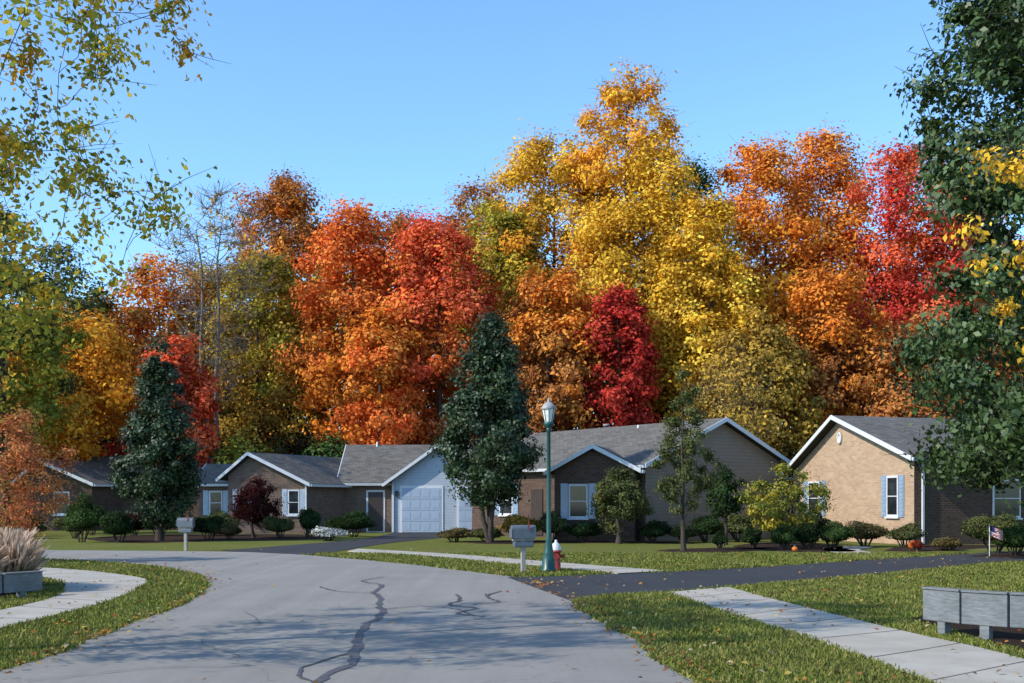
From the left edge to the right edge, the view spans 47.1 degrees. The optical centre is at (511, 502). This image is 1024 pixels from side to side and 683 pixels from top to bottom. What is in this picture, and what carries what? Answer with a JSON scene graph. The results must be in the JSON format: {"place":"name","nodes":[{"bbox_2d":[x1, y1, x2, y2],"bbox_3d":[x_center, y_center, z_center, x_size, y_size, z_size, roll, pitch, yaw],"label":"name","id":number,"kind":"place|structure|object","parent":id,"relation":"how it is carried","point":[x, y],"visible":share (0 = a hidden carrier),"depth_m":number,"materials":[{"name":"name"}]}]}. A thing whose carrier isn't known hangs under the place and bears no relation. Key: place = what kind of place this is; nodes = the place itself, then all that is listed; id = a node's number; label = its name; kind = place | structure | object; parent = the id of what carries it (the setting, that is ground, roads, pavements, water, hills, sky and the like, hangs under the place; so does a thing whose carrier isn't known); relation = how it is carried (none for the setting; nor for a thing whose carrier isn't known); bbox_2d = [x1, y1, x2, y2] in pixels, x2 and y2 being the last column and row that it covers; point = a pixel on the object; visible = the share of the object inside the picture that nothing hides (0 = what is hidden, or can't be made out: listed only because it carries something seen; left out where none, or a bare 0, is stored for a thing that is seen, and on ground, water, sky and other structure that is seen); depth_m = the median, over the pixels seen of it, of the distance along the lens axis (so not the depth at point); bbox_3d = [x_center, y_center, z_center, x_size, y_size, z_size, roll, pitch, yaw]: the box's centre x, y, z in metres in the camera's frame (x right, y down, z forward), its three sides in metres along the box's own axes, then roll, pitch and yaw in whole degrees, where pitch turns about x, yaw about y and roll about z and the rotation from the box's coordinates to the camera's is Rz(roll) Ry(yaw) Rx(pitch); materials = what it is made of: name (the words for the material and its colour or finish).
{"place":"outdoors","nodes":[
{"label":"outdoors","id":0,"kind":"place"},
{"bbox_2d":[0,567,146,627],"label":"sidewalk","id":1,"kind":"structure","parent":0,"point":[77,594],"depth_m":20.44,"materials":[{"name":"concrete"}]},
{"bbox_2d":[221,533,442,554],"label":"driveway","id":2,"kind":"structure","parent":0,"point":[311,548],"depth_m":43.12,"materials":[{"name":"asphalt"}]},
{"bbox_2d":[0,550,692,682],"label":"road","id":3,"kind":"structure","parent":0,"point":[528,634],"depth_m":14.14,"materials":[{"name":"asphalt"}]},
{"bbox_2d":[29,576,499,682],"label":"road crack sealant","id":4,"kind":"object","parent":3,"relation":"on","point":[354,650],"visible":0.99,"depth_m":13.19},
{"bbox_2d":[348,549,665,573],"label":"sidewalk","id":5,"kind":"structure","parent":0,"point":[574,566],"depth_m":31.14,"materials":[{"name":"concrete"}]},
{"bbox_2d":[0,438,1023,678],"bbox_3d":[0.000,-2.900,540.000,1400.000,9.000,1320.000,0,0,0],"label":"ground","id":6,"kind":"structure","parent":0,"point":[60,540],"depth_m":43.48,"materials":[{"name":"green plant"}]},
{"bbox_2d":[0,591,30,597],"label":"mulch bed","id":7,"kind":"object","parent":6,"relation":"on","point":[3,594],"depth_m":20.00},
{"bbox_2d":[0,526,54,592],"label":"ornamental grass","id":8,"kind":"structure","parent":7,"relation":"on","point":[20,551],"depth_m":20.48,"materials":[{"name":"beige plant"}]},
{"bbox_2d":[0,571,42,597],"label":"timber barrier","id":9,"kind":"object","parent":6,"relation":"on","point":[21,584],"visible":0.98,"depth_m":19.38,"materials":[{"name":"grey wood"}]},
{"bbox_2d":[0,403,82,540],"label":"maple tree","id":10,"kind":"object","parent":6,"relation":"on","point":[18,490],"visible":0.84,"depth_m":30.88,"materials":[{"name":"orange plant"}]},
{"bbox_2d":[0,195,96,527],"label":"oak tree","id":11,"kind":"object","parent":6,"relation":"on","point":[41,401],"visible":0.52,"depth_m":57.77,"materials":[{"name":"green plant"}]},
{"bbox_2d":[23,466,91,530],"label":"front wall","id":12,"kind":"structure","parent":6,"relation":"on","point":[77,487],"depth_m":66.00,"materials":[{"name":"brown brick"}]},
{"bbox_2d":[6,225,129,460],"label":"oak tree","id":13,"kind":"object","parent":6,"relation":"on","point":[99,304],"visible":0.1,"depth_m":77.90,"materials":[{"name":"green plant"}]},
{"bbox_2d":[6,296,139,460],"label":"maple tree","id":14,"kind":"object","parent":6,"relation":"on","point":[118,399],"visible":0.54,"depth_m":68.86,"materials":[{"name":"yellow plant"}]},
{"bbox_2d":[61,492,100,541],"bbox_3d":[-17.164,0.605,46.994,1.667,2.044,1.753,0,0,0],"label":"shrub","id":15,"kind":"object","parent":6,"relation":"on","point":[79,515],"visible":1,"depth_m":46.75,"materials":[{"name":"green plant"}]},
{"bbox_2d":[92,486,121,530],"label":"side wall","id":16,"kind":"structure","parent":6,"relation":"on","point":[109,499],"depth_m":67.04,"materials":[{"name":"brown brick"}]},
{"bbox_2d":[41,459,114,483],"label":"roof","id":17,"kind":"structure","parent":16,"relation":"on","point":[93,472],"depth_m":67.32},
{"bbox_2d":[0,0,229,422],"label":"poplar tree","id":18,"kind":"object","parent":6,"relation":"on","point":[13,145],"visible":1,"depth_m":12.90,"materials":[{"name":"yellow plant"}]},
{"bbox_2d":[97,511,135,542],"bbox_3d":[-15.689,0.961,46.705,1.503,1.344,1.356,0,0,0],"label":"shrub","id":19,"kind":"object","parent":6,"relation":"on","point":[121,524],"visible":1,"depth_m":46.35,"materials":[{"name":"green plant"}]},
{"bbox_2d":[93,245,226,427],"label":"maple tree","id":20,"kind":"object","parent":6,"relation":"on","point":[141,318],"visible":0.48,"depth_m":81.23,"materials":[{"name":"orange plant"}]},
{"bbox_2d":[122,487,198,529],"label":"side wall","id":21,"kind":"structure","parent":6,"relation":"on","point":[194,512],"depth_m":68.00,"materials":[{"name":"brown brick"}]},
{"bbox_2d":[128,334,225,465],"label":"maple tree","id":22,"kind":"object","parent":6,"relation":"on","point":[205,404],"visible":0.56,"depth_m":69.07,"materials":[{"name":"red plant"}]},
{"bbox_2d":[88,534,329,542],"bbox_3d":[-13.537,1.585,53.348,11.402,0.030,10.898,0,0,-36],"label":"mulch bed","id":23,"kind":"object","parent":6,"relation":"on","point":[180,538],"visible":0.87,"depth_m":50.91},
{"bbox_2d":[101,335,208,540],"bbox_3d":[-14.647,-2.577,47.966,4.017,8.480,3.968,0,0,-26],"label":"pear tree","id":24,"kind":"object","parent":23,"relation":"on","point":[148,441],"visible":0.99,"depth_m":47.42,"materials":[{"name":"green plant"}]},
{"bbox_2d":[188,514,227,538],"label":"shrub","id":25,"kind":"object","parent":23,"relation":"on","point":[208,525],"visible":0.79,"depth_m":49.65,"materials":[{"name":"green plant"}]},
{"bbox_2d":[227,475,288,537],"bbox_3d":[-11.289,0.223,51.812,2.667,2.918,2.952,0,0,0],"label":"japanese maple tree","id":26,"kind":"object","parent":23,"relation":"on","point":[253,493],"visible":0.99,"depth_m":51.61,"materials":[{"name":"red plant"}]},
{"bbox_2d":[261,515,296,537],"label":"shrub","id":27,"kind":"object","parent":23,"relation":"on","point":[275,524],"visible":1,"depth_m":51.15,"materials":[{"name":"green plant"}]},
{"bbox_2d":[297,507,322,537],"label":"shrub","id":28,"kind":"object","parent":23,"relation":"on","point":[309,518],"visible":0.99,"depth_m":51.80,"materials":[{"name":"green plant"}]},
{"bbox_2d":[158,257,271,447],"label":"oak tree","id":29,"kind":"object","parent":6,"relation":"on","point":[224,283],"visible":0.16,"depth_m":84.54,"materials":[{"name":"orange plant"}]},
{"bbox_2d":[142,178,292,455],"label":"bare tree","id":30,"kind":"object","parent":6,"relation":"on","point":[206,348],"visible":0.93,"depth_m":74.28,"materials":[{"name":"brown plant"}]},
{"bbox_2d":[199,241,325,452],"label":"oak tree","id":31,"kind":"object","parent":6,"relation":"on","point":[279,328],"visible":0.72,"depth_m":78.50,"materials":[{"name":"green plant"}]},
{"bbox_2d":[228,457,304,533],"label":"front wall","id":32,"kind":"structure","parent":6,"relation":"on","point":[251,467],"depth_m":60.00,"materials":[{"name":"brick"}]},
{"bbox_2d":[214,166,338,428],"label":"maple tree","id":33,"kind":"object","parent":6,"relation":"on","point":[284,198],"visible":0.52,"depth_m":86.70,"materials":[{"name":"orange plant"}]},
{"bbox_2d":[307,486,344,533],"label":"side wall","id":34,"kind":"structure","parent":6,"relation":"on","point":[328,503],"depth_m":61.46,"materials":[{"name":"brick"}]},
{"bbox_2d":[249,452,344,484],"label":"roof","id":35,"kind":"structure","parent":34,"relation":"on","point":[317,470],"depth_m":61.93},
{"bbox_2d":[253,193,432,449],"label":"maple tree","id":36,"kind":"object","parent":6,"relation":"on","point":[341,239],"visible":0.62,"depth_m":76.31,"materials":[{"name":"orange plant"}]},
{"bbox_2d":[320,508,377,536],"bbox_3d":[-7.341,0.943,53.939,2.629,1.382,2.023,0,0,43],"label":"shrub","id":37,"kind":"object","parent":6,"relation":"on","point":[356,520],"visible":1,"depth_m":53.44,"materials":[{"name":"green plant"}]},
{"bbox_2d":[345,486,391,531],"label":"wall","id":38,"kind":"structure","parent":6,"relation":"on","point":[355,497],"depth_m":62.90,"materials":[{"name":"brick"}]},
{"bbox_2d":[366,490,384,531],"bbox_3d":[-7.300,0.475,62.890,1.000,2.250,0.060,0,0,0],"label":"door casing","id":39,"kind":"object","parent":38,"relation":"attached to","point":[367,491],"depth_m":62.86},
{"bbox_2d":[368,492,382,530],"bbox_3d":[-7.300,0.500,62.870,0.800,2.100,0.060,0,0,0],"label":"front door","id":40,"kind":"structure","parent":39,"relation":"attached to","point":[375,506],"depth_m":62.84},
{"bbox_2d":[338,445,471,482],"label":"roof","id":41,"kind":"structure","parent":38,"relation":"on","point":[371,464],"depth_m":64.71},
{"bbox_2d":[323,299,428,448],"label":"maple tree","id":42,"kind":"object","parent":6,"relation":"on","point":[380,364],"visible":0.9,"depth_m":72.58,"materials":[{"name":"orange plant"}]},
{"bbox_2d":[335,201,447,386],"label":"oak tree","id":43,"kind":"object","parent":6,"relation":"on","point":[397,221],"visible":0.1,"depth_m":94.43,"materials":[{"name":"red plant"}]},
{"bbox_2d":[392,447,471,532],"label":"front wall","id":44,"kind":"structure","parent":6,"relation":"on","point":[424,471],"depth_m":62.00,"materials":[{"name":"white"}]},
{"bbox_2d":[400,486,442,532],"bbox_3d":[-4.775,0.365,62.005,2.290,2.470,0.090,0,0,0],"label":"door casing","id":45,"kind":"object","parent":44,"relation":"attached to","point":[401,487],"depth_m":61.96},
{"bbox_2d":[402,488,440,531],"bbox_3d":[-4.775,0.415,61.972,2.050,2.330,0.055,0,0,0],"label":"garage door","id":46,"kind":"structure","parent":45,"relation":"attached to","point":[421,509],"depth_m":61.95,"materials":[{"name":"paint"}]},
{"bbox_2d":[364,198,513,444],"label":"maple tree","id":47,"kind":"object","parent":6,"relation":"on","point":[429,243],"visible":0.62,"depth_m":75.60,"materials":[{"name":"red plant"}]},
{"bbox_2d":[411,165,524,385],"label":"oak tree","id":48,"kind":"object","parent":6,"relation":"on","point":[461,197],"visible":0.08,"depth_m":92.41,"materials":[{"name":"plant"}]},
{"bbox_2d":[435,191,564,417],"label":"oak tree","id":49,"kind":"object","parent":6,"relation":"on","point":[505,221],"visible":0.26,"depth_m":82.73,"materials":[{"name":"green plant"}]},
{"bbox_2d":[7,363,1014,514],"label":"forest understory","id":50,"kind":"object","parent":6,"relation":"on","point":[335,447],"visible":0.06,"depth_m":72.65,"materials":[{"name":"green plant"}]},
{"bbox_2d":[0,552,1023,682],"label":"lawn grass","id":51,"kind":"structure","parent":6,"relation":"on","point":[812,659],"depth_m":17.43,"materials":[{"name":"green plant"}]},
{"bbox_2d":[0,548,1023,682],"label":"fallen leaves","id":52,"kind":"object","parent":6,"relation":"on","point":[689,659],"visible":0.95,"depth_m":15.73,"materials":[{"name":"orange plant"}]},
{"bbox_2d":[4,203,1023,450],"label":"distant forest","id":53,"kind":"object","parent":6,"relation":"on","point":[268,379],"visible":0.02,"depth_m":103.35,"materials":[{"name":"orange plant"}]},
{"bbox_2d":[509,521,535,571],"bbox_3d":[0.241,1.020,26.290,0.565,1.200,0.224,0,0,-13],"label":"mailbox","id":54,"kind":"object","parent":6,"relation":"on","point":[523,537],"visible":0.91,"depth_m":26.23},
{"bbox_2d":[463,118,619,429],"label":"hickory tree","id":55,"kind":"object","parent":6,"relation":"on","point":[532,160],"visible":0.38,"depth_m":84.55,"materials":[{"name":"yellow plant"}]},
{"bbox_2d":[540,397,556,570],"bbox_3d":[0.840,-0.400,26.900,0.380,4.000,0.380,0,0,0],"label":"street lamp","id":56,"kind":"object","parent":6,"relation":"on","point":[548,408],"visible":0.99,"depth_m":26.85,"materials":[{"name":"metal"}]},
{"bbox_2d":[497,257,614,439],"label":"maple tree","id":57,"kind":"object","parent":6,"relation":"on","point":[559,341],"visible":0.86,"depth_m":74.99,"materials":[{"name":"orange plant"}]},
{"bbox_2d":[472,468,645,540],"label":"side wall","id":58,"kind":"structure","parent":6,"relation":"on","point":[537,480],"depth_m":54.28,"materials":[{"name":"brown brick"}]},
{"bbox_2d":[520,418,723,468],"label":"roof","id":59,"kind":"structure","parent":58,"relation":"on","point":[633,444],"depth_m":53.55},
{"bbox_2d":[458,540,693,543],"bbox_3d":[2.413,1.585,46.993,9.401,0.030,4.168,0,0,0],"label":"mulch bed","id":60,"kind":"object","parent":6,"relation":"on","point":[539,541],"visible":0.66,"depth_m":46.05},
{"bbox_2d":[423,306,546,541],"bbox_3d":[-1.029,-2.997,45.815,4.902,9.380,4.530,0,0,0],"label":"pear tree","id":61,"kind":"object","parent":60,"relation":"on","point":[499,458],"visible":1,"depth_m":45.36,"materials":[{"name":"green plant"}]},
{"bbox_2d":[564,520,604,541],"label":"shrub","id":62,"kind":"object","parent":60,"relation":"on","point":[583,529],"visible":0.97,"depth_m":46.18,"materials":[{"name":"green plant"}]},
{"bbox_2d":[637,519,672,541],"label":"shrub","id":63,"kind":"object","parent":60,"relation":"on","point":[650,530],"visible":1,"depth_m":46.11,"materials":[{"name":"green plant"}]},
{"bbox_2d":[554,449,633,540],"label":"front wall","id":64,"kind":"structure","parent":6,"relation":"on","point":[590,466],"depth_m":48.05,"materials":[{"name":"brown brick"}]},
{"bbox_2d":[574,277,664,429],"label":"maple tree","id":65,"kind":"object","parent":6,"relation":"on","point":[633,356],"visible":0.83,"depth_m":74.65,"materials":[{"name":"red plant"}]},
{"bbox_2d":[586,464,655,543],"bbox_3d":[4.194,0.044,45.273,2.655,3.276,2.529,0,0,0],"label":"weeping cherry tree","id":66,"kind":"object","parent":6,"relation":"on","point":[625,485],"visible":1,"depth_m":44.96,"materials":[{"name":"green plant"}]},
{"bbox_2d":[551,55,700,424],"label":"hickory tree","id":67,"kind":"object","parent":6,"relation":"on","point":[614,96],"visible":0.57,"depth_m":82.68,"materials":[{"name":"yellow plant"}]},
{"bbox_2d":[555,121,753,424],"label":"hickory tree","id":68,"kind":"object","parent":6,"relation":"on","point":[620,262],"visible":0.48,"depth_m":78.37,"materials":[{"name":"yellow plant"}]},
{"bbox_2d":[634,151,753,351],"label":"oak tree","id":69,"kind":"object","parent":6,"relation":"on","point":[704,180],"visible":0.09,"depth_m":97.91,"materials":[{"name":"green plant"}]},
{"bbox_2d":[629,180,773,422],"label":"hickory tree","id":70,"kind":"object","parent":6,"relation":"on","point":[715,212],"visible":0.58,"depth_m":76.46,"materials":[{"name":"yellow plant"}]},
{"bbox_2d":[687,514,722,541],"bbox_3d":[7.643,1.048,47.251,1.607,1.171,1.819,0,0,0],"label":"shrub","id":71,"kind":"object","parent":6,"relation":"on","point":[706,525],"visible":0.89,"depth_m":46.78,"materials":[{"name":"green plant"}]},
{"bbox_2d":[657,547,769,552],"bbox_3d":[6.929,1.585,39.154,4.747,0.030,2.492,0,0,-39],"label":"mulch bed","id":72,"kind":"object","parent":6,"relation":"on","point":[720,550],"visible":0.76,"depth_m":38.57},
{"bbox_2d":[649,365,728,550],"bbox_3d":[5.702,-1.384,38.103,2.554,6.078,2.303,0,0,0],"label":"pear tree","id":73,"kind":"object","parent":72,"relation":"on","point":[684,473],"visible":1,"depth_m":37.84,"materials":[{"name":"green plant"}]},
{"bbox_2d":[646,423,787,540],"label":"front wall","id":74,"kind":"structure","parent":6,"relation":"on","point":[747,460],"depth_m":50.21,"materials":[{"name":"beige"}]},
{"bbox_2d":[662,340,784,447],"bbox_3d":[10.243,-3.107,56.687,6.040,9.537,5.875,0,0,0],"label":"oak tree","id":75,"kind":"object","parent":6,"relation":"on","point":[722,407],"visible":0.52,"depth_m":56.39,"materials":[{"name":"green plant"}]},
{"bbox_2d":[701,467,755,544],"bbox_3d":[7.988,0.143,43.954,1.851,3.029,2.008,0,0,-38],"label":"dogwood tree","id":76,"kind":"object","parent":6,"relation":"on","point":[723,489],"visible":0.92,"depth_m":43.72,"materials":[{"name":"green plant"}]},
{"bbox_2d":[720,513,754,541],"bbox_3d":[9.047,0.994,47.470,1.692,1.278,1.598,0,0,-12],"label":"shrub","id":77,"kind":"object","parent":6,"relation":"on","point":[738,523],"visible":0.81,"depth_m":47.20,"materials":[{"name":"green plant"}]},
{"bbox_2d":[672,129,842,420],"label":"maple tree","id":78,"kind":"object","parent":6,"relation":"on","point":[764,172],"visible":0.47,"depth_m":81.89,"materials":[{"name":"orange plant"}]},
{"bbox_2d":[680,301,835,457],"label":"oak tree","id":79,"kind":"object","parent":6,"relation":"on","point":[767,340],"visible":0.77,"depth_m":72.58,"materials":[{"name":"yellow plant"}]},
{"bbox_2d":[733,542,853,552],"bbox_3d":[9.905,1.585,42.143,4.090,0.030,9.892,0,0,9],"label":"mulch bed","id":80,"kind":"object","parent":6,"relation":"on","point":[817,547],"visible":0.59,"depth_m":40.78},
{"bbox_2d":[770,523,797,548],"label":"shrub","id":81,"kind":"object","parent":80,"relation":"on","point":[781,535],"visible":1,"depth_m":39.01,"materials":[{"name":"green plant"}]},
{"bbox_2d":[732,458,838,546],"bbox_3d":[9.531,0.036,41.598,3.484,3.322,3.840,0,0,0],"label":"crabapple tree","id":82,"kind":"object","parent":80,"relation":"on","point":[775,510],"visible":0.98,"depth_m":41.10,"materials":[{"name":"yellow plant"}]},
{"bbox_2d":[790,523,819,548],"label":"shrub","id":83,"kind":"object","parent":80,"relation":"on","point":[807,533],"visible":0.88,"depth_m":39.19,"materials":[{"name":"green plant"}]},
{"bbox_2d":[817,518,855,548],"bbox_3d":[11.055,1.085,39.913,1.413,1.091,1.476,0,0,0],"label":"shrub","id":84,"kind":"object","parent":80,"relation":"on","point":[836,532],"visible":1,"depth_m":39.65,"materials":[{"name":"green plant"}]},
{"bbox_2d":[733,120,892,405],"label":"maple tree","id":85,"kind":"object","parent":6,"relation":"on","point":[824,149],"visible":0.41,"depth_m":85.13,"materials":[{"name":"orange plant"}]},
{"bbox_2d":[768,247,911,459],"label":"oak tree","id":86,"kind":"object","parent":6,"relation":"on","point":[811,297],"visible":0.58,"depth_m":75.68,"materials":[{"name":"orange plant"}]},
{"bbox_2d":[793,423,913,543],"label":"front wall","id":87,"kind":"structure","parent":6,"relation":"on","point":[852,468],"depth_m":47.48,"materials":[{"name":"beige brick"}]},
{"bbox_2d":[844,519,889,546],"bbox_3d":[12.765,1.108,42.215,1.551,1.054,1.966,0,0,28],"label":"shrub","id":88,"kind":"object","parent":6,"relation":"on","point":[873,531],"visible":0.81,"depth_m":41.76,"materials":[{"name":"green plant"}]},
{"bbox_2d":[806,131,981,415],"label":"maple tree","id":89,"kind":"object","parent":6,"relation":"on","point":[894,282],"visible":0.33,"depth_m":80.66,"materials":[{"name":"red plant"}]},
{"bbox_2d":[849,305,992,418],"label":"oak tree","id":90,"kind":"object","parent":6,"relation":"on","point":[889,410],"visible":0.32,"depth_m":74.28,"materials":[{"name":"orange plant"}]},
{"bbox_2d":[884,545,996,551],"bbox_3d":[14.822,1.585,41.193,2.786,0.030,7.371,0,0,44],"label":"mulch bed","id":91,"kind":"object","parent":6,"relation":"on","point":[925,548],"visible":0.64,"depth_m":39.89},
{"bbox_2d":[881,521,927,546],"bbox_3d":[13.905,1.146,41.517,1.663,0.985,1.285,0,0,0],"label":"shrub","id":92,"kind":"object","parent":91,"relation":"on","point":[908,531],"visible":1,"depth_m":41.36,"materials":[{"name":"green plant"}]},
{"bbox_2d":[871,163,1023,401],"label":"maple tree","id":93,"kind":"object","parent":6,"relation":"on","point":[916,238],"visible":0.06,"depth_m":84.21,"materials":[{"name":"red plant"}]},
{"bbox_2d":[872,0,1023,525],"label":"oak tree","id":94,"kind":"object","parent":6,"relation":"on","point":[995,432],"visible":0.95,"depth_m":30.26,"materials":[{"name":"green plant"}]},
{"bbox_2d":[910,617,1023,650],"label":"mulch bed","id":95,"kind":"object","parent":6,"relation":"on","point":[1013,637],"visible":0.27,"depth_m":14.16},
{"bbox_2d":[940,135,1023,375],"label":"maple tree","id":96,"kind":"object","parent":95,"relation":"on","point":[1009,307],"visible":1,"depth_m":14.48,"materials":[{"name":"yellow plant"}]},
{"bbox_2d":[914,461,1023,544],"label":"side wall","id":97,"kind":"structure","parent":6,"relation":"on","point":[947,512],"depth_m":44.49,"materials":[{"name":"brown brick"}]},
{"bbox_2d":[833,415,970,456],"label":"roof","id":98,"kind":"structure","parent":97,"relation":"on","point":[891,431],"depth_m":47.32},
{"bbox_2d":[922,586,1023,638],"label":"timber barrier","id":99,"kind":"object","parent":6,"relation":"on","point":[985,610],"visible":1,"depth_m":13.59,"materials":[{"name":"grey wood"}]},
{"bbox_2d":[959,511,1023,552],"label":"shrub","id":100,"kind":"object","parent":6,"relation":"on","point":[973,528],"visible":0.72,"depth_m":36.65,"materials":[{"name":"green plant"}]},
{"bbox_2d":[969,552,1023,557],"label":"mulch bed","id":101,"kind":"object","parent":6,"relation":"on","point":[1005,555],"visible":0.78,"depth_m":34.65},
{"bbox_2d":[990,523,1023,554],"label":"shrub","id":102,"kind":"object","parent":101,"relation":"on","point":[1013,536],"visible":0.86,"depth_m":34.57,"materials":[{"name":"green plant"}]},
{"bbox_3d":[20.200,0.195,54.525,15.500,3.010,5.050,0,0,0],"label":"side wall","id":103,"kind":"object","parent":6,"relation":"on","visible":0},
{"bbox_2d":[782,420,836,477],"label":"roof","id":104,"kind":"structure","parent":103,"relation":"on","point":[817,440],"depth_m":50.29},
{"bbox_2d":[0,0,1023,433],"label":"sky","id":105,"kind":"structure","parent":0,"point":[388,103],"materials":[{"name":"blue"}]},
{"bbox_2d":[508,551,1023,600],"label":"driveway","id":106,"kind":"structure","parent":0,"point":[590,584],"depth_m":25.46,"materials":[{"name":"asphalt"}]},
{"bbox_2d":[669,587,1023,682],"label":"sidewalk","id":107,"kind":"structure","parent":0,"point":[919,654],"depth_m":13.15,"materials":[{"name":"concrete"}]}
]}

